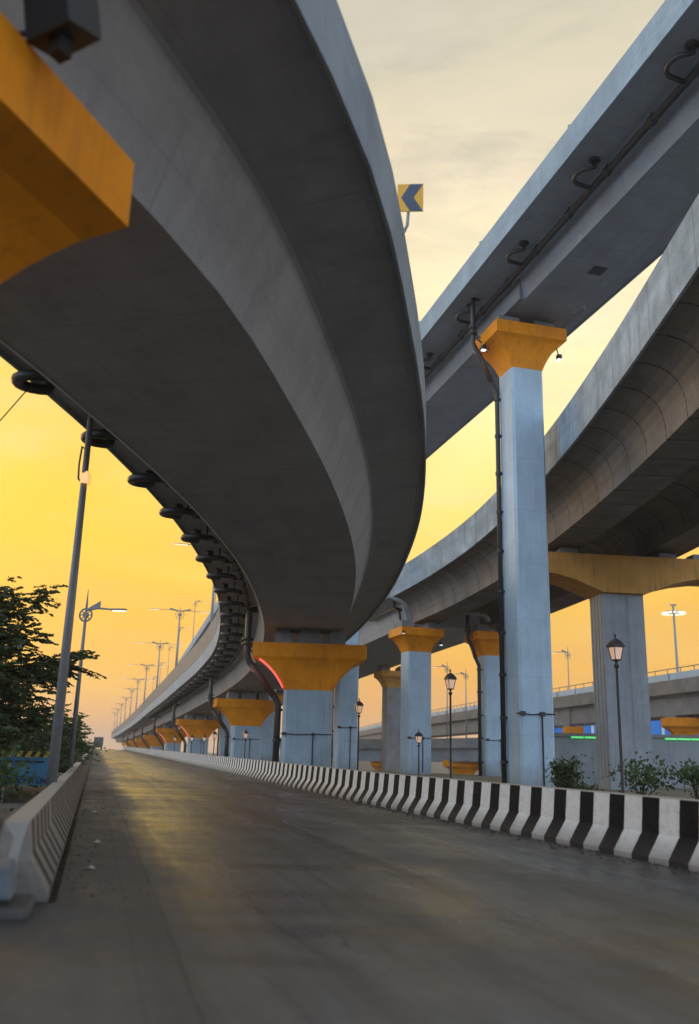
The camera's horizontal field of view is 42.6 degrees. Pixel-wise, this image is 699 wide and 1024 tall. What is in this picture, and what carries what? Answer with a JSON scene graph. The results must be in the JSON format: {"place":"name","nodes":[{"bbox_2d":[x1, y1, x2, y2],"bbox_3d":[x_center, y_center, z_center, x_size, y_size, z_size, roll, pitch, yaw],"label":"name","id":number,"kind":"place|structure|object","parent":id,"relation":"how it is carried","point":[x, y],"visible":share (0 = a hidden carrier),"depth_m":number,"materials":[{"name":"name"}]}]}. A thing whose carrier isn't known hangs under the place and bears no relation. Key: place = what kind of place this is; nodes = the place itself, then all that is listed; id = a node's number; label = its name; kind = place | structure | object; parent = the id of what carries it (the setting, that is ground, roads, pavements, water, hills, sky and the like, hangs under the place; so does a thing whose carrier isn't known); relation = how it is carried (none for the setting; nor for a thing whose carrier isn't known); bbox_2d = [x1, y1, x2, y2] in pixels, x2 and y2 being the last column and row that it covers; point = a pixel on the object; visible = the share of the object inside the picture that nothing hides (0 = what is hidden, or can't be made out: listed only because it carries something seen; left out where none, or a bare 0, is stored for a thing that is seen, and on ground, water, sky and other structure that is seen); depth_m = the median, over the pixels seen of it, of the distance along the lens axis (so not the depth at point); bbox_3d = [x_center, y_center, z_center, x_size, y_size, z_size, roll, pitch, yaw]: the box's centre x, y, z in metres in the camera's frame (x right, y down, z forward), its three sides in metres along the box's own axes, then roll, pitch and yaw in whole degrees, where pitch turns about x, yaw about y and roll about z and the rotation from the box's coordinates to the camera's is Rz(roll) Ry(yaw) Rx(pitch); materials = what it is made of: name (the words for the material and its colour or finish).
{"place":"outdoors","nodes":[
{"label":"outdoors","id":0,"kind":"place"},
{"bbox_2d":[0,749,698,1023],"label":"road","id":1,"kind":"structure","parent":0,"point":[264,902],"depth_m":8.32,"materials":[{"name":"grey asphalt"}]},
{"bbox_2d":[0,857,35,920],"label":"broken barrier","id":2,"kind":"object","parent":1,"relation":"on","point":[16,907],"visible":1,"depth_m":8.05,"materials":[{"name":"grey concrete"}]},
{"bbox_2d":[0,798,62,902],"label":"concrete barrier","id":3,"kind":"object","parent":1,"relation":"on","point":[31,844],"visible":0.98,"depth_m":9.16,"materials":[{"name":"paint"}]},
{"bbox_2d":[94,737,103,749],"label":"truck","id":4,"kind":"object","parent":1,"relation":"on","point":[98,739],"visible":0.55,"depth_m":241.22,"materials":[{"name":"metal"}]},
{"bbox_2d":[0,749,698,902],"bbox_3d":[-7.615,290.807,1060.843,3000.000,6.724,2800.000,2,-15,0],"label":"ground","id":5,"kind":"structure","parent":0,"point":[438,769],"depth_m":35.46,"materials":[{"name":"grey concrete"}]},
{"bbox_2d":[0,737,44,795],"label":"shrub","id":6,"kind":"object","parent":5,"relation":"on","point":[18,746],"visible":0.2,"depth_m":25.85,"materials":[{"name":"green plant"}]},
{"bbox_2d":[1,750,48,801],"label":"notice board","id":7,"kind":"object","parent":5,"relation":"on","point":[40,766],"visible":0.52,"depth_m":25.91,"materials":[{"name":"metal"}]},
{"bbox_2d":[0,743,53,810],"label":"shrub","id":8,"kind":"object","parent":5,"relation":"on","point":[7,773],"visible":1,"depth_m":18.67,"materials":[{"name":"green plant"}]},
{"bbox_2d":[0,576,106,787],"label":"tree","id":9,"kind":"object","parent":5,"relation":"on","point":[25,677],"visible":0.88,"depth_m":29.80,"materials":[{"name":"green plant"}]},
{"bbox_2d":[34,783,72,850],"bbox_3d":[-5.368,5.348,15.999,0.760,0.762,6.158,5,-16,-14],"label":"concrete barrier","id":10,"kind":"object","parent":5,"relation":"on","point":[61,815],"visible":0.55,"depth_m":15.23,"materials":[{"name":"paint"}]},
{"bbox_2d":[29,736,90,772],"bbox_3d":[-15.084,11.862,43.434,4.959,2.143,4.711,2,-15,0],"label":"shrub","id":11,"kind":"object","parent":5,"relation":"on","point":[65,747],"visible":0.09,"depth_m":43.47,"materials":[{"name":"green plant"}]},
{"bbox_2d":[28,704,100,774],"bbox_3d":[-15.179,11.320,44.316,5.128,3.650,6.425,8,-16,-22],"label":"tree","id":12,"kind":"object","parent":5,"relation":"on","point":[67,727],"visible":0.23,"depth_m":44.49,"materials":[{"name":"green plant"}]},
{"bbox_2d":[52,774,78,818],"bbox_3d":[-7.009,6.867,21.793,0.760,0.774,6.158,5,-16,-14],"label":"concrete barrier","id":13,"kind":"object","parent":5,"relation":"on","point":[71,799],"visible":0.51,"depth_m":21.27,"materials":[{"name":"paint"}]},
{"bbox_2d":[45,415,93,787],"bbox_3d":[-5.256,1.666,20.050,2.490,9.990,0.456,-1,-15,10],"label":"street lamp","id":14,"kind":"object","parent":13,"relation":"on","point":[85,479],"visible":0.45,"depth_m":19.94,"materials":[{"name":"metal"}]},
{"bbox_2d":[0,12,133,283],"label":"flyover pier","id":15,"kind":"structure","parent":5,"relation":"on","point":[66,170],"depth_m":8.13,"materials":[{"name":"orange paint"}]},
{"bbox_2d":[18,0,100,63],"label":"floodlight box","id":16,"kind":"object","parent":15,"relation":"attached to","point":[60,31],"visible":0.94,"depth_m":7.42,"materials":[{"name":"metal"}]},
{"bbox_2d":[0,0,425,742],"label":"flyover deck","id":17,"kind":"structure","parent":15,"relation":"on","point":[218,338],"depth_m":15.31,"materials":[{"name":"concrete"}]},
{"bbox_2d":[0,383,32,420],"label":"overhead cable","id":18,"kind":"object","parent":17,"relation":"hanging from","point":[16,401],"visible":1,"depth_m":19.38,"materials":[{"name":"metal"}]},
{"bbox_2d":[115,696,130,720],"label":"street lamp","id":19,"kind":"object","parent":17,"relation":"on","point":[125,705],"visible":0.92,"depth_m":279.65,"materials":[{"name":"metal"}]},
{"bbox_2d":[118,688,142,715],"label":"street lamp","id":20,"kind":"object","parent":17,"relation":"on","point":[131,697],"visible":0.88,"depth_m":243.39,"materials":[{"name":"metal"}]},
{"bbox_2d":[133,677,154,717],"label":"street lamp","id":21,"kind":"object","parent":17,"relation":"on","point":[138,679],"visible":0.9,"depth_m":212.05,"materials":[{"name":"metal"}]},
{"bbox_2d":[128,664,165,701],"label":"street lamp","id":22,"kind":"object","parent":17,"relation":"on","point":[146,676],"visible":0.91,"depth_m":180.40,"materials":[{"name":"metal"}]},
{"bbox_2d":[136,639,180,687],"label":"street lamp","id":23,"kind":"object","parent":17,"relation":"on","point":[158,657],"visible":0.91,"depth_m":146.54,"materials":[{"name":"metal"}]},
{"bbox_2d":[150,605,209,679],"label":"street lamp","id":24,"kind":"object","parent":17,"relation":"on","point":[179,615],"visible":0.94,"depth_m":114.02,"materials":[{"name":"metal"}]},
{"bbox_2d":[174,543,214,643],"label":"street lamp","id":25,"kind":"object","parent":17,"relation":"on","point":[212,607],"visible":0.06,"depth_m":79.96,"materials":[{"name":"metal"}]},
{"bbox_2d":[398,184,422,234],"bbox_3d":[1.044,-5.432,16.303,0.591,1.191,0.068,0,-15,4],"label":"chevron sign","id":26,"kind":"object","parent":17,"relation":"attached to","point":[410,197],"visible":0.79,"depth_m":16.34,"materials":[{"name":"metal"}]},
{"bbox_2d":[41,721,95,757],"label":"tree","id":27,"kind":"object","parent":5,"relation":"on","point":[84,733],"visible":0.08,"depth_m":77.69,"materials":[{"name":"green plant"}]},
{"bbox_2d":[64,769,81,802],"bbox_3d":[-8.650,8.393,27.584,0.760,0.768,6.158,5,-16,-14],"label":"concrete barrier","id":28,"kind":"object","parent":5,"relation":"on","point":[76,788],"visible":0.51,"depth_m":27.18,"materials":[{"name":"paint"}]},
{"bbox_2d":[69,765,83,789],"bbox_3d":[-10.291,9.894,33.382,0.760,0.798,6.158,5,-16,-14],"label":"concrete barrier","id":29,"kind":"object","parent":5,"relation":"on","point":[79,780],"visible":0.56,"depth_m":32.75,"materials":[{"name":"paint"}]},
{"bbox_2d":[67,589,126,769],"bbox_3d":[-9.461,6.502,33.327,1.841,7.340,0.391,0,-15,6],"label":"street lamp","id":30,"kind":"object","parent":29,"relation":"on","point":[96,606],"visible":0.94,"depth_m":33.40,"materials":[{"name":"metal"}]},
{"bbox_2d":[74,762,85,782],"bbox_3d":[-11.932,11.394,39.181,0.760,0.794,6.158,5,-16,-14],"label":"concrete barrier","id":31,"kind":"object","parent":5,"relation":"on","point":[82,775],"visible":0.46,"depth_m":38.99,"materials":[{"name":"paint"}]},
{"bbox_2d":[81,762,86,776],"bbox_3d":[-13.572,12.896,44.979,0.760,0.786,6.158,5,-16,-14],"label":"concrete barrier","id":32,"kind":"object","parent":5,"relation":"on","point":[84,771],"visible":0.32,"depth_m":44.89,"materials":[{"name":"paint"}]},
{"bbox_2d":[62,739,106,762],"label":"shrub","id":33,"kind":"object","parent":5,"relation":"on","point":[85,752],"visible":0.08,"depth_m":75.44,"materials":[{"name":"green plant"}]},
{"bbox_2d":[122,735,132,747],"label":"flyover pier","id":34,"kind":"structure","parent":5,"relation":"on","point":[125,743],"depth_m":300.20,"materials":[{"name":"grey paint"}]},
{"bbox_2d":[127,733,140,747],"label":"flyover pier","id":35,"kind":"structure","parent":5,"relation":"on","point":[131,742],"depth_m":263.80,"materials":[{"name":"grey paint"}]},
{"bbox_2d":[122,747,152,755],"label":"concrete barrier","id":36,"kind":"object","parent":5,"relation":"on","point":[145,751],"visible":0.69,"depth_m":177.43,"materials":[{"name":"paint"}]},
{"bbox_2d":[132,730,150,748],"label":"flyover pier","id":37,"kind":"structure","parent":5,"relation":"on","point":[139,741],"depth_m":227.55,"materials":[{"name":"grey paint"}]},
{"bbox_2d":[140,725,164,749],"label":"flyover pier","id":38,"kind":"structure","parent":5,"relation":"on","point":[152,740],"depth_m":191.28,"materials":[{"name":"grey paint"}]},
{"bbox_2d":[152,716,186,751],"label":"flyover pier","id":39,"kind":"structure","parent":5,"relation":"on","point":[166,733],"depth_m":155.04,"materials":[{"name":"grey paint"}]},
{"bbox_2d":[171,703,220,754],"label":"flyover pier","id":40,"kind":"structure","parent":5,"relation":"on","point":[198,726],"depth_m":118.86,"materials":[{"name":"grey paint"}]},
{"bbox_2d":[202,733,205,753],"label":"lantern post","id":41,"kind":"object","parent":5,"relation":"on","point":[204,737],"visible":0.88,"depth_m":89.95,"materials":[{"name":"metal"}]},
{"bbox_2d":[212,730,216,754],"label":"lantern post","id":42,"kind":"object","parent":5,"relation":"on","point":[214,733],"visible":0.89,"depth_m":76.94,"materials":[{"name":"metal"}]},
{"bbox_2d":[216,712,230,756],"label":"flyover pier","id":43,"kind":"structure","parent":5,"relation":"on","point":[221,741],"depth_m":136.15,"materials":[{"name":"blue paint"}]},
{"bbox_2d":[163,0,698,687],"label":"elevated viaduct","id":44,"kind":"object","parent":43,"relation":"on","point":[585,226],"visible":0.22,"depth_m":36.88,"materials":[{"name":"concrete"}]},
{"bbox_2d":[192,599,207,639],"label":"street lamp","id":45,"kind":"object","parent":44,"relation":"on","point":[194,615],"visible":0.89,"depth_m":203.71,"materials":[{"name":"metal"}]},
{"bbox_2d":[207,676,280,759],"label":"flyover pier","id":46,"kind":"structure","parent":5,"relation":"on","point":[248,712],"depth_m":82.58,"materials":[{"name":"grey paint"}]},
{"bbox_2d":[243,730,248,758],"bbox_3d":[-7.446,16.934,63.740,0.356,3.000,0.356,7,-16,-19],"label":"lantern post","id":47,"kind":"object","parent":5,"relation":"on","point":[245,733],"visible":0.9,"depth_m":63.88,"materials":[{"name":"metal"}]},
{"bbox_2d":[259,689,275,760],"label":"flyover pier","id":48,"kind":"structure","parent":5,"relation":"on","point":[266,738],"depth_m":102.89,"materials":[{"name":"blue paint"}]},
{"bbox_2d":[276,691,283,703],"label":"flyover pier","id":49,"kind":"structure","parent":5,"relation":"on","point":[279,694],"depth_m":136.23,"materials":[{"name":"blue paint"}]},
{"bbox_2d":[214,592,495,719],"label":"painted viaduct","id":50,"kind":"object","parent":49,"relation":"on","point":[382,647],"visible":0.09,"depth_m":81.98,"materials":[{"name":"concrete"}]},
{"bbox_2d":[242,606,366,766],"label":"flyover pier","id":51,"kind":"structure","parent":5,"relation":"on","point":[309,670],"depth_m":46.88,"materials":[{"name":"grey paint"}]},
{"bbox_2d":[331,630,359,769],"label":"flyover pier","id":52,"kind":"structure","parent":5,"relation":"on","point":[344,726],"depth_m":70.41,"materials":[{"name":"blue paint"}]},
{"bbox_2d":[354,698,363,769],"bbox_3d":[0.477,12.332,48.465,0.407,4.450,0.407,7,-16,-19],"label":"lantern post","id":53,"kind":"object","parent":5,"relation":"on","point":[358,705],"visible":0.89,"depth_m":48.73,"materials":[{"name":"metal"}]},
{"bbox_2d":[371,761,380,770],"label":"flyover pier","id":54,"kind":"structure","parent":5,"relation":"on","point":[376,765],"depth_m":120.64,"materials":[{"name":"blue paint"}]},
{"bbox_2d":[280,738,477,761],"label":"background flyover","id":55,"kind":"object","parent":54,"relation":"on","point":[464,749],"visible":0.19,"depth_m":115.49,"materials":[{"name":"grey concrete"}]},
{"bbox_2d":[432,664,449,737],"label":"street lamp","id":56,"kind":"object","parent":55,"relation":"on","point":[447,669],"visible":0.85,"depth_m":118.76,"materials":[{"name":"metal"}]},
{"bbox_2d":[454,672,468,737],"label":"street lamp","id":57,"kind":"object","parent":55,"relation":"on","point":[465,676],"visible":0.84,"depth_m":117.28,"materials":[{"name":"metal"}]},
{"bbox_2d":[374,665,400,771],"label":"flyover pier","id":58,"kind":"structure","parent":5,"relation":"on","point":[387,679],"depth_m":101.16,"materials":[{"name":"concrete"}]},
{"bbox_2d":[389,620,443,773],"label":"flyover pier","id":59,"kind":"structure","parent":5,"relation":"on","point":[415,645],"depth_m":70.58,"materials":[{"name":"blue paint"}]},
{"bbox_2d":[415,730,422,775],"bbox_3d":[3.128,11.202,40.502,0.306,2.680,0.306,7,-16,-19],"label":"lantern post","id":60,"kind":"object","parent":5,"relation":"on","point":[418,736],"visible":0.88,"depth_m":40.65,"materials":[{"name":"metal"}]},
{"bbox_2d":[151,749,698,872],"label":"concrete barrier","id":61,"kind":"object","parent":5,"relation":"on","point":[661,830],"visible":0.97,"depth_m":18.39,"materials":[{"name":"paint"}]},
{"bbox_2d":[444,669,456,777],"bbox_3d":[3.727,8.178,33.037,0.377,4.720,0.377,7,-16,-19],"label":"lantern post","id":62,"kind":"object","parent":5,"relation":"on","point":[450,678],"visible":0.92,"depth_m":33.25,"materials":[{"name":"metal"}]},
{"bbox_2d":[443,760,477,773],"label":"flyover pier","id":63,"kind":"structure","parent":5,"relation":"on","point":[464,767],"depth_m":114.68,"materials":[{"name":"blue paint"}]},
{"bbox_2d":[465,615,506,775],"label":"flyover pier","id":64,"kind":"structure","parent":5,"relation":"on","point":[482,641],"depth_m":70.43,"materials":[{"name":"blue paint"}]},
{"bbox_2d":[469,298,566,786],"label":"flyover pier","id":65,"kind":"structure","parent":5,"relation":"on","point":[514,352],"depth_m":40.90,"materials":[{"name":"blue paint"}]},
{"bbox_2d":[551,645,570,726],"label":"street lamp","id":66,"kind":"object","parent":5,"relation":"on","point":[565,652],"visible":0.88,"depth_m":110.80,"materials":[{"name":"metal"}]},
{"bbox_2d":[543,754,594,788],"bbox_3d":[7.834,9.617,32.285,1.712,1.779,1.902,2,-15,0],"label":"shrub","id":67,"kind":"object","parent":5,"relation":"on","point":[564,775],"visible":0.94,"depth_m":31.97,"materials":[{"name":"green plant"}]},
{"bbox_2d":[563,724,583,732],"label":"flyover pier","id":68,"kind":"structure","parent":5,"relation":"on","point":[567,728],"depth_m":107.68,"materials":[{"name":"blue paint"}]},
{"bbox_2d":[573,780,602,790],"bbox_3d":[8.584,10.256,32.986,1.153,0.943,1.501,16,-21,-42],"label":"shrub","id":69,"kind":"object","parent":5,"relation":"on","point":[587,788],"visible":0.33,"depth_m":32.91,"materials":[{"name":"green plant"}]},
{"bbox_2d":[606,634,624,792],"bbox_3d":[7.351,5.805,24.381,0.377,5.000,0.377,7,-16,-19],"label":"lantern post","id":70,"kind":"object","parent":5,"relation":"on","point":[615,646],"visible":0.9,"depth_m":24.66,"materials":[{"name":"metal"}]},
{"bbox_2d":[548,547,698,790],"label":"portal pier","id":71,"kind":"structure","parent":5,"relation":"on","point":[614,589],"depth_m":49.36,"materials":[{"name":"orange paint"}]},
{"bbox_2d":[390,194,698,628],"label":"curved viaduct","id":72,"kind":"object","parent":71,"relation":"on","point":[621,439],"visible":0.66,"depth_m":40.67,"materials":[{"name":"concrete"}]},
{"bbox_2d":[554,733,698,788],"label":"retaining wall","id":73,"kind":"structure","parent":5,"relation":"on","point":[671,749],"depth_m":53.04,"materials":[{"name":"grey concrete"}]},
{"bbox_2d":[554,720,698,734],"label":"blue shed","id":74,"kind":"structure","parent":5,"relation":"on","point":[657,728],"depth_m":133.41,"materials":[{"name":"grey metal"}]},
{"bbox_2d":[602,751,687,795],"bbox_3d":[10.446,9.449,31.691,2.898,1.938,2.406,2,-15,0],"label":"shrub","id":75,"kind":"object","parent":5,"relation":"on","point":[648,779],"visible":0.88,"depth_m":31.57,"materials":[{"name":"green plant"}]},
{"bbox_2d":[662,604,685,671],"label":"mast light","id":76,"kind":"object","parent":5,"relation":"on","point":[673,612],"visible":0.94,"depth_m":135.07,"materials":[{"name":"paint"}]},
{"bbox_2d":[661,715,698,734],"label":"flyover pier","id":77,"kind":"structure","parent":5,"relation":"on","point":[673,724],"depth_m":86.64,"materials":[{"name":"blue paint"}]},
{"bbox_2d":[357,664,698,738],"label":"background flyover","id":78,"kind":"object","parent":77,"relation":"on","point":[677,694],"visible":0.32,"depth_m":105.90,"materials":[{"name":"grey concrete"}]},
{"bbox_2d":[669,758,698,799],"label":"shrub","id":79,"kind":"object","parent":5,"relation":"on","point":[689,772],"visible":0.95,"depth_m":31.56,"materials":[{"name":"green plant"}]},
{"bbox_2d":[0,0,698,753],"label":"sky","id":80,"kind":"structure","parent":0,"point":[470,97],"materials":[{"name":"yellow"}]},
{"bbox_2d":[66,790,696,898],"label":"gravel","id":81,"kind":"structure","parent":0,"point":[600,854],"depth_m":15.36,"materials":[{"name":"grey gravel"}]}
]}

